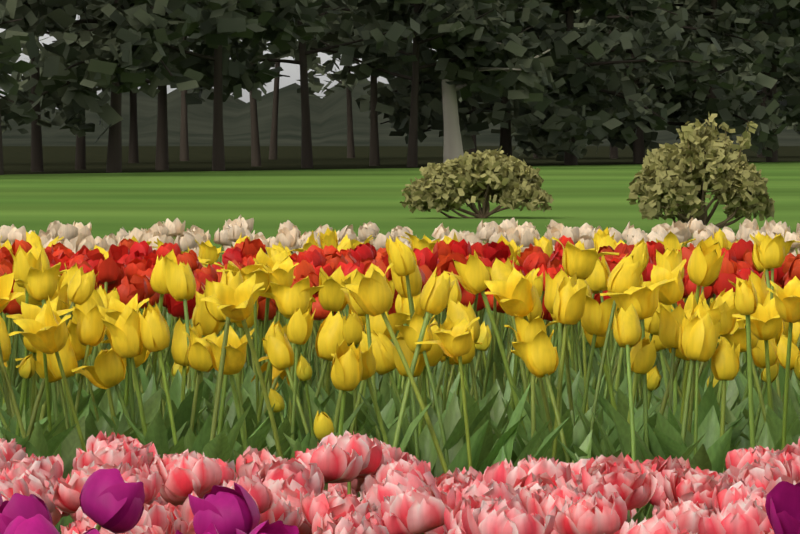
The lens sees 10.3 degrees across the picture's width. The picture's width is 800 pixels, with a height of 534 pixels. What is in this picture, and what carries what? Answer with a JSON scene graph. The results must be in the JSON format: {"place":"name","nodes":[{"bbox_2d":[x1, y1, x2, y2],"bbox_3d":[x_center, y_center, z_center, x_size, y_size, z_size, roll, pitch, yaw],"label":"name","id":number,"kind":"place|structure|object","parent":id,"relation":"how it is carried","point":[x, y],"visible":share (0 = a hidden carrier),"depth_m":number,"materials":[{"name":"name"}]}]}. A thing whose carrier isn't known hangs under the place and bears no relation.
{"place":"outdoors","nodes":[
{"label":"outdoors","id":0,"kind":"place"},
{"bbox_2d":[0,15,437,108],"label":"sky","id":1,"kind":"structure","parent":0,"point":[291,70],"materials":[{"name":"white"}]},
{"bbox_2d":[0,231,799,528],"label":"yellow tulips","id":2,"kind":"object","parent":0,"point":[693,330],"depth_m":7.82,"materials":[{"name":"yellow plant"}]},
{"bbox_2d":[0,430,799,533],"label":"pink tulips","id":3,"kind":"object","parent":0,"point":[399,490],"depth_m":6.33,"materials":[{"name":"pink plant"}]},
{"bbox_2d":[0,162,799,313],"bbox_3d":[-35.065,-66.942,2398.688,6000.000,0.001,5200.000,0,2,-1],"label":"lawn","id":4,"kind":"structure","parent":0,"point":[303,201],"depth_m":66.34,"materials":[{"name":"green plant"}]},
{"bbox_2d":[0,215,799,363],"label":"white tulips","id":5,"kind":"object","parent":4,"relation":"on","point":[78,236],"depth_m":14.13,"materials":[{"name":"white plant"}]},
{"bbox_2d":[0,227,799,369],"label":"red tulips","id":6,"kind":"object","parent":4,"relation":"on","point":[209,252],"depth_m":12.85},
{"bbox_2d":[2,146,799,174],"bbox_3d":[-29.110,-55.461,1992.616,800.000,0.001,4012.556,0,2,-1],"label":"forest floor","id":7,"kind":"structure","parent":4,"relation":"on","point":[56,159],"depth_m":231.18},
{"bbox_2d":[0,110,3,174],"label":"tree trunk","id":8,"kind":"object","parent":7,"relation":"on","point":[1,163],"visible":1,"depth_m":118.69,"materials":[{"name":"brown plant"}]},
{"bbox_2d":[0,35,36,102],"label":"tree","id":9,"kind":"object","parent":7,"relation":"on","point":[10,51],"visible":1,"depth_m":105.86,"materials":[{"name":"green plant"}]},
{"bbox_2d":[0,0,40,63],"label":"tree","id":10,"kind":"object","parent":7,"relation":"on","point":[8,8],"visible":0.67,"depth_m":121.64,"materials":[{"name":"green plant"}]},
{"bbox_2d":[31,38,43,171],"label":"tree trunk","id":11,"kind":"object","parent":7,"relation":"on","point":[36,151],"visible":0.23,"depth_m":129.27,"materials":[{"name":"brown plant"}]},
{"bbox_2d":[45,0,105,169],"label":"tree","id":12,"kind":"object","parent":7,"relation":"on","point":[80,158],"visible":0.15,"depth_m":140.17,"materials":[{"name":"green plant"}]},
{"bbox_2d":[11,0,189,162],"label":"tree","id":13,"kind":"object","parent":7,"relation":"on","point":[133,157],"depth_m":181.32,"materials":[{"name":"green plant"}]},
{"bbox_2d":[0,0,266,172],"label":"tree","id":14,"kind":"object","parent":7,"relation":"on","point":[115,64],"visible":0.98,"depth_m":124.84,"materials":[{"name":"green plant"}]},
{"bbox_2d":[91,0,198,160],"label":"tree","id":15,"kind":"object","parent":7,"relation":"on","point":[184,151],"visible":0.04,"depth_m":201.32,"materials":[{"name":"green plant"}]},
{"bbox_2d":[0,0,329,169],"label":"tree","id":16,"kind":"object","parent":7,"relation":"on","point":[239,71],"visible":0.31,"depth_m":136.55,"materials":[{"name":"green plant"}]},
{"bbox_2d":[130,0,325,170],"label":"tree","id":17,"kind":"object","parent":7,"relation":"on","point":[302,33],"visible":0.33,"depth_m":135.39,"materials":[{"name":"green plant"}]},
{"bbox_2d":[168,0,361,165],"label":"tree","id":18,"kind":"object","parent":7,"relation":"on","point":[255,153],"visible":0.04,"depth_m":158.17,"materials":[{"name":"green plant"}]},
{"bbox_2d":[262,0,349,158],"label":"tree","id":19,"kind":"object","parent":7,"relation":"on","point":[273,142],"visible":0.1,"depth_m":219.18,"materials":[{"name":"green plant"}]},
{"bbox_2d":[196,0,421,167],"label":"tree","id":20,"kind":"object","parent":7,"relation":"on","point":[393,34],"visible":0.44,"depth_m":148.38,"materials":[{"name":"green plant"}]},
{"bbox_2d":[294,0,368,157],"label":"tree","id":21,"kind":"object","parent":7,"relation":"on","point":[315,85],"visible":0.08,"depth_m":235.53,"materials":[{"name":"green plant"}]},
{"bbox_2d":[294,0,412,165],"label":"tree","id":22,"kind":"object","parent":7,"relation":"on","point":[331,37],"visible":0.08,"depth_m":162.00,"materials":[{"name":"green plant"}]},
{"bbox_2d":[313,0,554,166],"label":"tree","id":23,"kind":"object","parent":7,"relation":"on","point":[461,20],"visible":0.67,"depth_m":154.23,"materials":[{"name":"green plant"}]},
{"bbox_2d":[381,40,511,153],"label":"tree","id":24,"kind":"object","parent":7,"relation":"on","point":[474,150],"depth_m":216.74,"materials":[{"name":"green plant"}]},
{"bbox_2d":[331,0,564,162],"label":"tree","id":25,"kind":"object","parent":7,"relation":"on","point":[492,72],"visible":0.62,"depth_m":154.82,"materials":[{"name":"green plant"}]},
{"bbox_2d":[464,102,541,157],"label":"tree","id":26,"kind":"object","parent":7,"relation":"on","point":[489,122],"depth_m":231.43,"materials":[{"name":"green plant"}]},
{"bbox_2d":[336,0,673,156],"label":"tree","id":27,"kind":"object","parent":7,"relation":"on","point":[582,46],"visible":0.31,"depth_m":164.63,"materials":[{"name":"green plant"}]},
{"bbox_2d":[387,0,777,164],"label":"tree","id":28,"kind":"object","parent":7,"relation":"on","point":[558,124],"visible":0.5,"depth_m":165.93,"materials":[{"name":"green plant"}]},
{"bbox_2d":[549,3,691,158],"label":"tree","id":29,"kind":"object","parent":7,"relation":"on","point":[614,152],"depth_m":228.83,"materials":[{"name":"green plant"}]},
{"bbox_2d":[491,0,799,162],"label":"tree","id":30,"kind":"object","parent":7,"relation":"on","point":[729,18],"visible":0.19,"depth_m":179.51,"materials":[{"name":"green plant"}]},
{"bbox_2d":[590,0,799,156],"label":"tree","id":31,"kind":"object","parent":7,"relation":"on","point":[720,103],"visible":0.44,"depth_m":180.98,"materials":[{"name":"green plant"}]},
{"bbox_2d":[673,0,766,107],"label":"tree","id":32,"kind":"object","parent":7,"relation":"on","point":[679,7],"depth_m":248.67,"materials":[{"name":"green plant"}]},
{"bbox_2d":[658,0,799,161],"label":"tree","id":33,"kind":"object","parent":7,"relation":"on","point":[790,104],"visible":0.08,"depth_m":189.96,"materials":[{"name":"green plant"}]},
{"bbox_2d":[697,0,799,156],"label":"tree","id":34,"kind":"object","parent":7,"relation":"on","point":[787,82],"visible":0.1,"depth_m":246.73,"materials":[{"name":"green plant"}]},
{"bbox_2d":[400,146,553,217],"bbox_3d":[0.888,-0.977,51.968,1.804,0.884,1.343,0,2,-1],"label":"shrub","id":35,"kind":"object","parent":4,"relation":"on","point":[492,176],"visible":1,"depth_m":51.61,"materials":[{"name":"green plant"}]},
{"bbox_2d":[626,112,774,228],"bbox_3d":[2.974,-0.929,43.934,1.474,1.217,1.262,0,2,-1],"label":"shrub","id":36,"kind":"object","parent":4,"relation":"on","point":[672,181],"visible":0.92,"depth_m":43.70,"materials":[{"name":"green plant"}]},
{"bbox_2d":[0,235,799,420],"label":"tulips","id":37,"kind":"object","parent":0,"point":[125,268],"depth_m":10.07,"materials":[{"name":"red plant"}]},
{"bbox_2d":[0,468,799,533],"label":"purple tulips","id":38,"kind":"object","parent":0,"point":[111,500],"depth_m":4.97,"materials":[{"name":"purple plant"}]},
{"bbox_2d":[1,80,799,145],"bbox_3d":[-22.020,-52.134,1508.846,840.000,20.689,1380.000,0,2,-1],"label":"hills","id":39,"kind":"structure","parent":0,"point":[328,118],"depth_m":909.54,"materials":[{"name":"grey"}]}
]}

